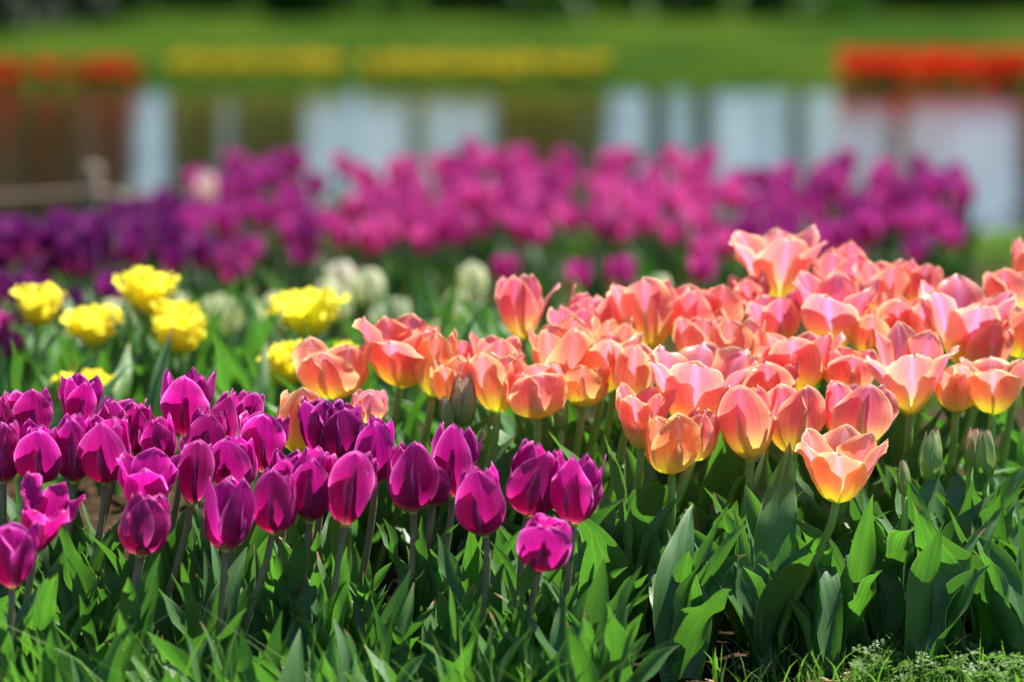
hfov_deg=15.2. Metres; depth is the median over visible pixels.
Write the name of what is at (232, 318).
white tulip
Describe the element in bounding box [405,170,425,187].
magenta tulip
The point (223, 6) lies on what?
shrub
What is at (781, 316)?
salmon tulip
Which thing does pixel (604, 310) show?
salmon tulip
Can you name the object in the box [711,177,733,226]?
magenta tulip
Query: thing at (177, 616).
leafy tulip
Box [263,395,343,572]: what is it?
purple tulip
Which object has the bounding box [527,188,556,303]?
magenta tulip
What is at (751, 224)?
magenta tulip
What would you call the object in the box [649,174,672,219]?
magenta tulip
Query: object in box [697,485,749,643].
leafy tulip
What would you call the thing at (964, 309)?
salmon tulip
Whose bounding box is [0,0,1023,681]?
ground
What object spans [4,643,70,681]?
leafy tulip
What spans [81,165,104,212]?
fence post
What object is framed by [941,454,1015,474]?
leafy tulip
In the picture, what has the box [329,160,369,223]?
magenta tulip
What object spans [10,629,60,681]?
leafy tulip
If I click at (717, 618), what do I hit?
leafy tulip
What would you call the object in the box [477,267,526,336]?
leafy tulip
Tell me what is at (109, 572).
leafy tulip
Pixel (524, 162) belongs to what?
magenta tulip
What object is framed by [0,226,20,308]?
magenta tulip
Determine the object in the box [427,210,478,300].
magenta tulip
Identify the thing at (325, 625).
leafy tulip
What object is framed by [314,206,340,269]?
magenta tulip
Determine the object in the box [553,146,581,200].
magenta tulip
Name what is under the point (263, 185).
magenta tulip
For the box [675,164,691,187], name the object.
magenta tulip
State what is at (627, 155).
magenta tulip
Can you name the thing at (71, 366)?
yellow tulip
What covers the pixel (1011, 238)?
lawn grass
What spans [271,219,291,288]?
magenta tulip
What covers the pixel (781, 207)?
magenta tulip
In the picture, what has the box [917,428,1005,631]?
tulip bud
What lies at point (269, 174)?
magenta tulip
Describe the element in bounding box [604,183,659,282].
magenta tulip
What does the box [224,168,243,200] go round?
magenta tulip
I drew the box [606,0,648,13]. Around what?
shrub
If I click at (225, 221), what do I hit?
magenta tulip
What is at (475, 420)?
leafy tulip
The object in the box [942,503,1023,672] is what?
leafy tulip
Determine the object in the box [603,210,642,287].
magenta tulip
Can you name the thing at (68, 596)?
leafy tulip
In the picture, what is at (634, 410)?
salmon tulip
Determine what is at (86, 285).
magenta tulip
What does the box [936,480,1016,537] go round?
leafy tulip
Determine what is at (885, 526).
leafy tulip
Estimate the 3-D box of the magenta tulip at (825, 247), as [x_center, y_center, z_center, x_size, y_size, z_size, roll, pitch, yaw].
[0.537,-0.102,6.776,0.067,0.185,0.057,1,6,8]
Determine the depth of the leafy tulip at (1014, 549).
3.29 m
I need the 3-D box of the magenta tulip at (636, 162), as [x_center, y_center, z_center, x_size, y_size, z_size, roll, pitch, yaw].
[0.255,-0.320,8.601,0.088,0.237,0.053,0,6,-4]
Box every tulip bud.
[386,370,476,522]
[417,395,484,557]
[545,403,566,519]
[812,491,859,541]
[839,460,941,574]
[885,429,1023,532]
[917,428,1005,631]
[945,426,997,634]
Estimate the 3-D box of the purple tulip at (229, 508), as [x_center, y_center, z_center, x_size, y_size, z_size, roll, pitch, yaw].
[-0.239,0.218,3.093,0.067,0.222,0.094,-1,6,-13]
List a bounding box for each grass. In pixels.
[0,587,687,681]
[14,226,1023,267]
[703,627,1023,681]
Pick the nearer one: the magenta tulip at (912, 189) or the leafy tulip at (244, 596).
the leafy tulip at (244, 596)
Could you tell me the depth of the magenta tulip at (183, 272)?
6.90 m
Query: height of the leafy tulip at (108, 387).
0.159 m
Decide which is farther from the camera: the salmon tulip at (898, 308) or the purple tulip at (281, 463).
the salmon tulip at (898, 308)
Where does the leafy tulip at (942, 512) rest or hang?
on the ground at (652, 46)
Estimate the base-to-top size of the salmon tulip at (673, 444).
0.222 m
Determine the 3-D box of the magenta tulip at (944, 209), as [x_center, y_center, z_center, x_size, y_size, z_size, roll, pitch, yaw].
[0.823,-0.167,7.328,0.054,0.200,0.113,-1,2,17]
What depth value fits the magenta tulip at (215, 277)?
7.14 m
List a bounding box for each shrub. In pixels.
[140,0,151,16]
[150,0,200,9]
[190,0,253,12]
[253,0,261,9]
[256,0,336,18]
[324,0,373,12]
[371,0,420,13]
[420,0,480,12]
[461,0,484,12]
[496,0,587,18]
[581,0,614,15]
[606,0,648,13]
[656,0,682,15]
[678,0,735,17]
[738,0,807,16]
[794,0,879,18]
[872,0,920,12]
[901,0,965,12]
[962,0,1023,12]
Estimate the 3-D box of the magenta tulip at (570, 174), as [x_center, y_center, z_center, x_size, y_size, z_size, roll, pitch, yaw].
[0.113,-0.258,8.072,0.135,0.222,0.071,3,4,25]
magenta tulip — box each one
[0,211,14,272]
[0,212,18,275]
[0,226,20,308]
[0,256,5,269]
[0,269,20,327]
[0,274,10,304]
[2,216,56,326]
[7,270,35,333]
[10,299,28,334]
[12,213,45,273]
[26,251,60,344]
[26,276,59,345]
[30,286,84,350]
[35,221,66,320]
[46,216,76,285]
[48,206,75,279]
[54,244,80,345]
[56,232,87,289]
[63,228,107,291]
[66,216,94,288]
[67,243,98,306]
[73,210,87,282]
[75,218,118,298]
[83,213,118,278]
[84,209,109,281]
[96,268,126,280]
[96,271,124,301]
[98,213,154,273]
[98,252,123,271]
[108,195,130,216]
[111,214,163,272]
[114,216,160,272]
[118,203,143,271]
[121,229,149,268]
[123,232,162,272]
[130,194,150,266]
[132,198,148,261]
[132,206,160,271]
[145,187,173,270]
[145,195,158,263]
[146,220,163,272]
[155,185,173,196]
[156,208,182,275]
[157,237,192,290]
[158,237,188,290]
[159,193,187,273]
[160,218,194,297]
[178,205,211,302]
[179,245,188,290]
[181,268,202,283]
[183,227,218,304]
[185,165,205,194]
[186,195,198,203]
[186,201,212,281]
[186,234,218,320]
[190,185,209,234]
[194,240,244,296]
[195,254,249,298]
[204,197,224,241]
[209,171,231,198]
[211,202,240,294]
[211,204,232,291]
[212,205,269,296]
[219,199,249,243]
[221,176,239,242]
[224,150,244,198]
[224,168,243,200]
[231,198,267,255]
[234,233,285,301]
[237,180,268,235]
[238,170,261,233]
[249,158,270,198]
[249,195,279,297]
[257,161,286,236]
[259,161,280,241]
[262,149,289,197]
[263,167,288,199]
[267,216,328,285]
[268,203,313,258]
[268,238,319,290]
[269,202,311,262]
[270,196,290,280]
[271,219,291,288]
[274,194,305,254]
[275,216,330,274]
[279,185,302,205]
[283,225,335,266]
[286,148,308,182]
[286,181,308,194]
[292,212,329,290]
[307,171,337,212]
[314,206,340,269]
[317,221,357,272]
[325,213,349,265]
[328,223,382,318]
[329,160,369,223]
[332,151,352,216]
[333,229,390,315]
[341,195,366,268]
[349,216,390,320]
[354,196,393,271]
[355,187,380,219]
[356,167,379,266]
[368,191,391,202]
[373,208,412,264]
[376,179,388,191]
[377,216,402,298]
[384,192,409,292]
[385,154,406,251]
[386,181,410,248]
[386,192,420,284]
[389,220,447,321]
[396,205,440,307]
[396,219,444,313]
[397,188,430,276]
[399,153,418,174]
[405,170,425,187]
[408,201,445,306]
[412,180,431,193]
[422,197,457,293]
[427,153,439,196]
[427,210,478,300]
[430,149,459,201]
[432,162,440,197]
[434,210,473,325]
[436,153,464,196]
[436,160,481,201]
[438,172,463,183]
[438,174,462,245]
[438,190,463,295]
[443,210,490,312]
[455,177,487,308]
[459,160,479,177]
[460,135,482,240]
[460,201,490,248]
[467,200,497,295]
[473,147,494,228]
[476,252,520,302]
[478,204,549,273]
[482,180,509,289]
[486,147,507,235]
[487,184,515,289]
[495,183,536,269]
[495,186,523,251]
[499,163,522,250]
[510,143,534,162]
[511,144,533,160]
[513,208,544,277]
[514,153,535,169]
[515,174,536,265]
[521,194,565,271]
[521,212,569,324]
[522,170,540,263]
[523,191,541,274]
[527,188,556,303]
[531,162,559,244]
[536,169,559,247]
[540,196,567,255]
[540,202,599,291]
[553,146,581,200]
[554,180,584,285]
[555,168,578,226]
[556,165,588,234]
[559,151,579,205]
[566,259,599,296]
[569,197,616,298]
[578,181,618,280]
[581,149,623,211]
[581,169,618,239]
[581,206,615,281]
[598,170,624,287]
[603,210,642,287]
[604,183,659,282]
[604,254,635,286]
[612,143,631,174]
[615,173,648,254]
[617,199,643,254]
[620,171,669,249]
[625,204,661,279]
[628,146,640,176]
[634,196,673,281]
[635,184,690,271]
[636,187,690,255]
[640,216,688,289]
[642,159,664,176]
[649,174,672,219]
[659,182,689,287]
[663,144,683,216]
[663,209,677,265]
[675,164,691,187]
[679,152,703,249]
[681,199,718,257]
[684,186,723,283]
[688,252,716,289]
[689,169,710,186]
[690,207,720,287]
[691,231,721,289]
[692,174,713,188]
[700,156,718,174]
[701,145,718,214]
[702,186,721,272]
[710,227,745,288]
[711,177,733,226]
[716,220,741,273]
[719,179,747,268]
[720,211,762,278]
[726,168,748,262]
[737,168,750,215]
[742,192,768,277]
[746,211,769,275]
[749,166,772,217]
[756,187,776,216]
[759,225,786,236]
[760,181,779,189]
[765,184,790,201]
[769,198,797,225]
[771,166,780,181]
[771,215,801,235]
[777,170,797,184]
[777,181,808,230]
[780,159,800,178]
[793,204,805,228]
[803,173,831,229]
[805,197,829,274]
[809,167,826,177]
[813,218,833,275]
[816,156,848,219]
[816,231,830,259]
[824,163,847,217]
[826,168,852,221]
[828,219,853,249]
[829,194,846,216]
[835,148,861,194]
[837,190,862,250]
[840,168,853,213]
[851,202,890,261]
[852,228,901,263]
[854,203,894,263]
[854,217,873,254]
[858,188,880,231]
[861,197,881,249]
[865,175,887,189]
[867,196,890,252]
[869,165,891,256]
[870,209,903,262]
[872,187,899,262]
[875,156,896,181]
[881,197,902,258]
[888,175,904,234]
[891,151,930,198]
[892,204,923,265]
[893,175,916,236]
[897,209,922,264]
[899,180,926,239]
[901,232,930,263]
[912,172,930,197]
[913,194,968,266]
[921,208,954,269]
[922,165,946,201]
[925,170,949,257]
[926,202,956,278]
[932,210,973,273]
[940,222,984,279]
[941,170,970,246]
[942,166,977,213]
[944,161,966,211]
[944,166,979,217]
[949,178,987,277]
[950,177,983,277]
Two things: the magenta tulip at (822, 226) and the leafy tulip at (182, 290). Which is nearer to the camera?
the leafy tulip at (182, 290)
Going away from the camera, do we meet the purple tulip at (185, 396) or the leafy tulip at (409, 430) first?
the purple tulip at (185, 396)
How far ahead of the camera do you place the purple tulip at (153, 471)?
3.15 m
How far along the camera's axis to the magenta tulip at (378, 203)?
7.38 m
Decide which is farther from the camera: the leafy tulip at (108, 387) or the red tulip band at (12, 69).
the red tulip band at (12, 69)
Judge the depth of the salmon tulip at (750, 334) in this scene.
3.49 m
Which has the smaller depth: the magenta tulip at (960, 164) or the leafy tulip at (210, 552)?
the leafy tulip at (210, 552)
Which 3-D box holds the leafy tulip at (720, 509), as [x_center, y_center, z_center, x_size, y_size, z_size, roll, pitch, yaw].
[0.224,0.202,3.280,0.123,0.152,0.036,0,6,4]
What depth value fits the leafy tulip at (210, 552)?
3.22 m
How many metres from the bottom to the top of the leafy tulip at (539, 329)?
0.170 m
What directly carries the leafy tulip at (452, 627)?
on the ground at (652, 46)
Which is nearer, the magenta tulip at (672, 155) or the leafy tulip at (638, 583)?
the leafy tulip at (638, 583)
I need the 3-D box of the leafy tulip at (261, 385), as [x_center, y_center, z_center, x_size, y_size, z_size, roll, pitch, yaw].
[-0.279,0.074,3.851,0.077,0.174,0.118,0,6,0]
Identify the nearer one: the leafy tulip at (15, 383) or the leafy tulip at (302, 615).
the leafy tulip at (302, 615)
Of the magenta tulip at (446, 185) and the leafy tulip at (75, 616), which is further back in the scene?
the magenta tulip at (446, 185)
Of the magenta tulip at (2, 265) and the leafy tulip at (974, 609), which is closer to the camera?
the leafy tulip at (974, 609)
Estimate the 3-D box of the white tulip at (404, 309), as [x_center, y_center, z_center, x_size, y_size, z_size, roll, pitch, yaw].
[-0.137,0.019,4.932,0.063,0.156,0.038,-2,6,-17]
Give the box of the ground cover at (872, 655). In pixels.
[849,629,1023,681]
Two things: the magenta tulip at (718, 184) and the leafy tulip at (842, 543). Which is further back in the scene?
the magenta tulip at (718, 184)
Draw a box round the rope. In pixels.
[0,189,437,200]
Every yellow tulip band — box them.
[163,50,349,74]
[360,49,613,78]
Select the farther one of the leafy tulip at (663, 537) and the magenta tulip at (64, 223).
the magenta tulip at (64, 223)
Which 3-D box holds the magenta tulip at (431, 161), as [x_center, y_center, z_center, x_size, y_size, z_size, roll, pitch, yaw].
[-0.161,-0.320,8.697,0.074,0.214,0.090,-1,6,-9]
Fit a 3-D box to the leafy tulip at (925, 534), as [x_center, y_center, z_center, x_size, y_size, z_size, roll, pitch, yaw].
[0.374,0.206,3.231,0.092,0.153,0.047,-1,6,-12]
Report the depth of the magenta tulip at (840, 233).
6.57 m
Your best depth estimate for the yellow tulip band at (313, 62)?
20.79 m
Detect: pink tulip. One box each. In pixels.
[0,309,65,388]
[1,296,29,393]
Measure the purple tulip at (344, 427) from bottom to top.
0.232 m
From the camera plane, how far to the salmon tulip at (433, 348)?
3.48 m
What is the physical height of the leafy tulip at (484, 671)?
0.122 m
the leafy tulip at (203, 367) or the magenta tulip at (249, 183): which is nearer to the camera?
the leafy tulip at (203, 367)
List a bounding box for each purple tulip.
[0,393,16,522]
[0,412,90,611]
[0,419,19,525]
[0,520,39,681]
[2,471,85,672]
[3,386,53,522]
[7,372,102,520]
[13,418,61,572]
[51,396,146,561]
[56,414,130,598]
[59,447,182,637]
[82,398,153,572]
[82,436,220,637]
[103,367,216,557]
[116,491,170,666]
[127,412,176,571]
[160,405,226,640]
[165,390,244,556]
[171,475,254,681]
[186,435,257,591]
[196,467,298,634]
[231,388,264,547]
[235,410,289,584]
[255,448,301,617]
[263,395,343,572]
[272,445,331,641]
[277,450,378,635]
[312,402,364,575]
[330,414,394,603]
[349,441,458,630]
[375,466,452,652]
[407,422,484,649]
[427,461,505,659]
[476,438,565,623]
[488,513,571,681]
[542,453,605,630]
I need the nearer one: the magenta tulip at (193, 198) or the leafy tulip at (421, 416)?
the leafy tulip at (421, 416)
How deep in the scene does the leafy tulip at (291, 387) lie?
3.84 m
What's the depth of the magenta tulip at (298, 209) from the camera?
7.39 m
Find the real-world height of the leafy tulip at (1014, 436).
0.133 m
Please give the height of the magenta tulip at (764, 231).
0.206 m
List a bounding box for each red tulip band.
[0,56,146,82]
[835,46,1023,86]
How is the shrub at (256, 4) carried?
on the ground at (652, 46)
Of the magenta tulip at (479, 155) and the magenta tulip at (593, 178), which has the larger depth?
the magenta tulip at (479, 155)
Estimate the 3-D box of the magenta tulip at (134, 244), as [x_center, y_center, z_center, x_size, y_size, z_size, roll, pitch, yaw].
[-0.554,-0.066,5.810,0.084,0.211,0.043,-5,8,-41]
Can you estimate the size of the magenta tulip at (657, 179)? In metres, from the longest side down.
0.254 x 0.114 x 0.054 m
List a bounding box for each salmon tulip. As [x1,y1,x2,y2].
[236,386,320,550]
[288,389,388,556]
[292,336,371,530]
[350,313,441,547]
[357,328,458,593]
[394,340,477,505]
[426,331,521,465]
[429,355,514,565]
[435,351,525,514]
[458,361,567,565]
[476,273,577,448]
[478,284,598,438]
[478,364,609,457]
[505,313,593,458]
[524,331,643,457]
[534,316,637,468]
[542,342,664,515]
[547,303,599,434]
[549,382,675,537]
[584,315,723,506]
[585,276,690,469]
[593,294,635,457]
[604,408,721,551]
[623,412,700,651]
[624,341,756,527]
[661,284,717,418]
[674,384,777,550]
[687,354,799,514]
[693,317,768,496]
[699,284,744,322]
[706,331,845,512]
[713,383,825,512]
[722,424,888,665]
[728,270,825,392]
[729,224,826,296]
[743,289,801,476]
[755,380,898,542]
[758,346,876,521]
[792,270,879,433]
[812,240,867,397]
[849,308,896,479]
[853,258,931,406]
[863,320,960,522]
[874,301,938,478]
[875,291,929,429]
[877,258,954,366]
[878,273,1018,477]
[891,319,1014,486]
[920,305,1023,482]
[934,365,979,491]
[938,268,1023,474]
[939,356,1023,515]
[1011,236,1023,402]
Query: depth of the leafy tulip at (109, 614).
3.13 m
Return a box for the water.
[0,86,1023,231]
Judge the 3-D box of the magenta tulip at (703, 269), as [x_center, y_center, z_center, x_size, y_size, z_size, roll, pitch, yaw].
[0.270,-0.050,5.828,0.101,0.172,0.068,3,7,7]
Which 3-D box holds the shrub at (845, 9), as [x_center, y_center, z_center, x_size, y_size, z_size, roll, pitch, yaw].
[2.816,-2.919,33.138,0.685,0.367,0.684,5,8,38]
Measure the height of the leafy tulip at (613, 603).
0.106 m
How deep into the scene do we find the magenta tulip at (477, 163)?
8.05 m
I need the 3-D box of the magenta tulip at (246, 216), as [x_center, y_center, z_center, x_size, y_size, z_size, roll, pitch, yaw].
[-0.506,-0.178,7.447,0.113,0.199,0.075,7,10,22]
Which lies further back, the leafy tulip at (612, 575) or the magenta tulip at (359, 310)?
the magenta tulip at (359, 310)
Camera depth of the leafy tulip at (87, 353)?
4.39 m
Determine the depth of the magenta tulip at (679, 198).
7.36 m
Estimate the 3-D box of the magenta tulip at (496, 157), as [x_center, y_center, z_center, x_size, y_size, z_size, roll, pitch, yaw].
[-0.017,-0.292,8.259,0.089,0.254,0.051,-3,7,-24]
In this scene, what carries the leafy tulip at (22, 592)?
on the ground at (652, 46)
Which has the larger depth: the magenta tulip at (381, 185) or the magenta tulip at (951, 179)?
the magenta tulip at (381, 185)
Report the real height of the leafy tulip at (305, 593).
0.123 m
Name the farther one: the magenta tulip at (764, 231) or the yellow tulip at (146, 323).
the magenta tulip at (764, 231)
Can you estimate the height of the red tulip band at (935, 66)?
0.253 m
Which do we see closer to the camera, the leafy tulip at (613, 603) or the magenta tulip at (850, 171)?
the leafy tulip at (613, 603)
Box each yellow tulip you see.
[0,281,65,393]
[50,339,119,491]
[60,303,136,376]
[112,266,181,404]
[120,309,208,438]
[132,294,232,366]
[256,337,338,455]
[265,286,362,346]
[324,340,376,403]
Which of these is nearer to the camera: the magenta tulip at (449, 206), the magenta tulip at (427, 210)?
the magenta tulip at (427, 210)
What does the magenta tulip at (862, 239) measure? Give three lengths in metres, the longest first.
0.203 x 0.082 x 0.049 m
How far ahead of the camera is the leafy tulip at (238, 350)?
4.33 m
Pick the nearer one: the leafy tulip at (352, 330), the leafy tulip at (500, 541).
the leafy tulip at (500, 541)
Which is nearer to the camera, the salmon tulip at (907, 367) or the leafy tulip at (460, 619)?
the leafy tulip at (460, 619)
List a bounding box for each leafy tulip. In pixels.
[0,305,89,355]
[0,330,63,477]
[0,551,63,614]
[0,587,22,613]
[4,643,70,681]
[10,338,92,500]
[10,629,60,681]
[12,299,59,335]
[14,615,79,678]
[15,557,105,622]
[15,611,35,646]
[17,615,135,681]
[19,571,98,601]
[20,323,81,371]
[21,578,117,671]
[22,289,101,369]
[28,300,93,422]
[32,343,131,496]
[33,546,49,587]
[33,559,66,622]
[38,327,92,391]
[42,360,135,490]
[44,301,148,372]
[45,318,141,369]
[48,524,65,565]
[51,269,96,307]
[55,594,145,658]
[56,595,117,648]
[57,581,72,610]
[57,584,83,640]
[60,301,129,371]
[60,577,101,632]
[66,588,105,668]
[69,602,157,679]
[69,620,141,681]
[77,524,174,596]
[83,608,153,681]
[97,564,118,638]
[108,626,214,681]
[110,638,193,681]
[117,548,132,577]
[130,580,183,645]
[138,327,210,409]
[145,326,218,455]
[146,627,237,681]
[150,630,162,679]
[151,611,209,673]
[153,637,229,681]
[158,574,266,637]
[161,596,201,672]
[179,276,191,296]
[183,316,220,380]
[183,539,199,611]
[186,274,293,404]
[200,621,257,681]
[202,314,299,417]
[204,286,255,361]
[208,539,238,596]
[208,577,255,656]
[210,329,294,408]
[212,274,239,331]
[213,336,268,435]
[213,347,244,390]
[222,284,345,347]
[227,308,280,393]
[237,611,294,681]
[238,578,323,678]
[240,545,289,656]
[252,533,350,592]
[252,629,325,681]
[253,293,280,355]
[253,645,310,681]
[256,264,331,338]
[262,568,351,673]
[262,587,328,625]
[264,322,374,412]
[281,651,337,681]
[282,562,303,635]
[288,569,410,670]
[294,598,339,661]
[306,619,378,681]
[306,635,338,681]
[308,531,355,582]
[309,564,368,632]
[317,541,387,623]
[330,572,386,613]
[343,259,442,345]
[343,593,419,654]
[343,628,424,681]
[349,283,447,390]
[352,597,435,656]
[353,363,373,393]
[360,557,371,582]
[364,641,473,681]
[370,582,414,681]
[372,291,410,402]
[375,372,421,442]
[377,280,440,383]
[382,284,437,421]
[385,414,413,446]
[385,582,481,681]
[387,396,444,430]
[387,418,404,548]
[392,447,427,560]
[393,282,468,421]
[394,391,427,445]
[395,512,531,542]
[401,401,489,466]
[401,505,476,564]
[406,601,482,681]
[413,270,490,337]
[414,545,467,656]
[415,631,509,681]
[425,298,533,365]
[426,279,501,343]
[427,285,579,342]
[428,553,505,659]
[429,312,475,446]
[430,548,492,624]
[431,607,510,681]
[432,625,531,681]
[444,626,532,681]
[448,586,518,653]
[448,587,489,660]
[454,625,501,681]
[456,300,530,363]
[461,530,520,610]
[466,319,498,337]
[470,319,480,339]
[473,404,573,459]
[473,407,589,432]
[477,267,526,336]
[477,296,512,337]
[478,307,537,334]
[480,295,507,339]
[486,625,547,681]
[487,554,573,642]
[489,520,563,570]
[489,540,579,621]
[489,565,550,649]
[490,605,568,681]
[492,528,539,627]
[495,585,590,640]
[499,497,625,599]
[499,585,604,681]
[501,516,615,556]
[502,407,593,433]
[503,471,644,534]
[516,619,550,668]
[527,341,531,355]
[528,283,565,364]
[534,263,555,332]
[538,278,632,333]
[539,564,649,616]
[541,557,652,654]
[542,572,582,623]
[548,584,599,641]
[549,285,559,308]
[553,515,563,585]
[566,566,650,681]
[567,609,634,681]
[569,621,679,681]
[570,530,608,600]
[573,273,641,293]
[574,538,647,613]
[576,529,626,586]
[578,492,684,657]
[585,413,591,441]
[589,507,725,613]
[592,409,605,452]
[597,449,619,524]
[605,448,705,513]
[606,452,667,482]
[636,452,667,484]
[649,524,745,608]
[653,504,731,681]
[658,502,746,574]
[685,499,802,531]
[694,507,817,675]
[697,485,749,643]
[704,488,846,636]
[706,502,727,652]
[737,468,744,487]
[755,454,773,470]
[759,550,842,677]
[761,502,895,647]
[785,528,815,670]
[788,494,881,660]
[796,437,897,522]
[796,525,832,583]
[822,476,874,504]
[822,499,897,650]
[826,480,917,528]
[860,487,936,660]
[866,467,897,496]
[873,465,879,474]
[873,505,1003,594]
[879,468,1013,496]
[884,491,994,578]
[895,499,1023,652]
[905,520,989,678]
[913,501,998,673]
[923,475,1023,497]
[933,481,974,640]
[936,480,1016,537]
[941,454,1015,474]
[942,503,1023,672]
[948,507,1021,664]
[959,416,1023,499]
[976,493,1016,557]
[984,492,1005,550]
[993,537,1018,553]
[994,476,1023,509]
[994,477,1023,505]
[995,488,1023,521]
[996,418,1023,473]
[1017,474,1023,516]
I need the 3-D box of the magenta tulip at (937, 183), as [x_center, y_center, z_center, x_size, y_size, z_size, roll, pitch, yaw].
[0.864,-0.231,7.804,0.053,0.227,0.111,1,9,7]
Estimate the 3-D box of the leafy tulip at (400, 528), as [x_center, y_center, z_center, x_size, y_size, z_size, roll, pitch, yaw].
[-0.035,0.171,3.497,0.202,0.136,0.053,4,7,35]
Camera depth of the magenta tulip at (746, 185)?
8.53 m
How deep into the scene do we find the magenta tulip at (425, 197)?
7.35 m
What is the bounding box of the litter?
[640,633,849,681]
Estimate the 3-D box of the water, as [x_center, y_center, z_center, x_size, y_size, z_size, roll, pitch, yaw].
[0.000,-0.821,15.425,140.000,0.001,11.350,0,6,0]
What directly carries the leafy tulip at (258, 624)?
on the ground at (652, 46)
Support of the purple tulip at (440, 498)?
on the ground at (652, 46)
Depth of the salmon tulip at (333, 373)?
3.46 m
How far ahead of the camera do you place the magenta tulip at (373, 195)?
7.59 m
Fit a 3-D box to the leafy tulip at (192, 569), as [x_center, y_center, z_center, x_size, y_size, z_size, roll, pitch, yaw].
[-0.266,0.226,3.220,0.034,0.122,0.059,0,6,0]
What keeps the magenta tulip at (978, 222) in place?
on the ground at (652, 46)
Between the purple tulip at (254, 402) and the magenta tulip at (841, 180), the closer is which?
the purple tulip at (254, 402)
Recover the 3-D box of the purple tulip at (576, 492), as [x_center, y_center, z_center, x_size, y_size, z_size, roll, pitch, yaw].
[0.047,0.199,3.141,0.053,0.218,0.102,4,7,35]
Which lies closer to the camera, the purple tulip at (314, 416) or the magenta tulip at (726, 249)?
the purple tulip at (314, 416)
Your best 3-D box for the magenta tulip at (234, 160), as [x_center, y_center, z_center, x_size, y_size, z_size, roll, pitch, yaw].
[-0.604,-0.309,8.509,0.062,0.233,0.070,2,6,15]
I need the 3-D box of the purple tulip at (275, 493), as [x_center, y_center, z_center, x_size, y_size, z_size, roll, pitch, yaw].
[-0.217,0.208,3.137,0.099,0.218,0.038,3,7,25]
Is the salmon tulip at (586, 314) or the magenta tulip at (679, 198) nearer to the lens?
the salmon tulip at (586, 314)
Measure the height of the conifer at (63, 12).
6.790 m
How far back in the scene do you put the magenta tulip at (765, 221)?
7.12 m
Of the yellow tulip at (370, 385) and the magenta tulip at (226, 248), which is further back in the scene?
the magenta tulip at (226, 248)
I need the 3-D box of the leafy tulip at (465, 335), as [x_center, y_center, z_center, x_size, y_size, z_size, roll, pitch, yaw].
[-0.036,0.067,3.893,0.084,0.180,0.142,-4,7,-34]
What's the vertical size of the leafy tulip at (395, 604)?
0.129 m
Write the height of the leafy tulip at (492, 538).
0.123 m
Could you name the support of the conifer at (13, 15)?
on the ground at (652, 46)
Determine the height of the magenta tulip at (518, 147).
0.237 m
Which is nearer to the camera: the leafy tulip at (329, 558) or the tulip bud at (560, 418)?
the leafy tulip at (329, 558)
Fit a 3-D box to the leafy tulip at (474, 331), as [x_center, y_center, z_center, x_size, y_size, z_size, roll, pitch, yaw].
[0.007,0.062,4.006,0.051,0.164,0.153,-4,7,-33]
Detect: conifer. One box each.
[0,0,35,30]
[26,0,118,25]
[105,0,151,19]
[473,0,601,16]
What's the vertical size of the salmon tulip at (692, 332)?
0.253 m
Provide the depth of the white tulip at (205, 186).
7.41 m
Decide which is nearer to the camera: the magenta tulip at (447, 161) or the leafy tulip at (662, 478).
the leafy tulip at (662, 478)
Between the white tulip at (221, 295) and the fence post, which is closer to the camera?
the white tulip at (221, 295)
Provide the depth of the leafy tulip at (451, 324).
4.45 m
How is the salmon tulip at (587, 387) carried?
on the ground at (652, 46)
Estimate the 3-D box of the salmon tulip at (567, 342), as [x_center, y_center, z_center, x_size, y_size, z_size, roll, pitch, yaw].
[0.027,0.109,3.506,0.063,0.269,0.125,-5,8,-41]
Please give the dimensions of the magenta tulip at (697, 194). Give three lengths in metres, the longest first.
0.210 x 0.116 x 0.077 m
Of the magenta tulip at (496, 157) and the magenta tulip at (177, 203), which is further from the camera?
the magenta tulip at (496, 157)
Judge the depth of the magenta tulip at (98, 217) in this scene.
5.75 m
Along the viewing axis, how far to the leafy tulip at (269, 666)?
3.03 m
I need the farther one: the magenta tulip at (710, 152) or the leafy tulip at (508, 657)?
the magenta tulip at (710, 152)
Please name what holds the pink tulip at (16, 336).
on the ground at (652, 46)
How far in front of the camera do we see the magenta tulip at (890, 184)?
8.49 m
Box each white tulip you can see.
[100,298,123,320]
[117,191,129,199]
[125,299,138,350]
[175,290,186,301]
[196,170,215,235]
[200,295,220,320]
[215,292,234,301]
[217,298,244,344]
[235,293,257,328]
[258,291,283,388]
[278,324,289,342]
[317,278,338,342]
[321,260,353,341]
[330,287,364,345]
[354,267,384,381]
[369,303,385,325]
[391,296,414,403]
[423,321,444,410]
[437,260,486,334]
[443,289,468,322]
[652,274,667,345]
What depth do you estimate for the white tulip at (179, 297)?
4.82 m
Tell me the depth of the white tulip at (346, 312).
4.97 m
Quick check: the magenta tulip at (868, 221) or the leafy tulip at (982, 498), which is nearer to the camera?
the leafy tulip at (982, 498)
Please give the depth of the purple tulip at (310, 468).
3.13 m
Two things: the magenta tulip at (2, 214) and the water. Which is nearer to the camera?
the magenta tulip at (2, 214)
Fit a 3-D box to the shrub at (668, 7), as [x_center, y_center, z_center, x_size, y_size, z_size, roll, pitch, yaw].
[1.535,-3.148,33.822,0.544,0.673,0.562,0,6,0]
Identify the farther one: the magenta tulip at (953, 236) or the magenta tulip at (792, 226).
the magenta tulip at (953, 236)
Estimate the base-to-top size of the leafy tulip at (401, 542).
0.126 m
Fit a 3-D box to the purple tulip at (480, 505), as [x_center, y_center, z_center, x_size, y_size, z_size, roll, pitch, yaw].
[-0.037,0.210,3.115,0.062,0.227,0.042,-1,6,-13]
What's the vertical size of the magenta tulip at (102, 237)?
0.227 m
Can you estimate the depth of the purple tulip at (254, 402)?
3.32 m

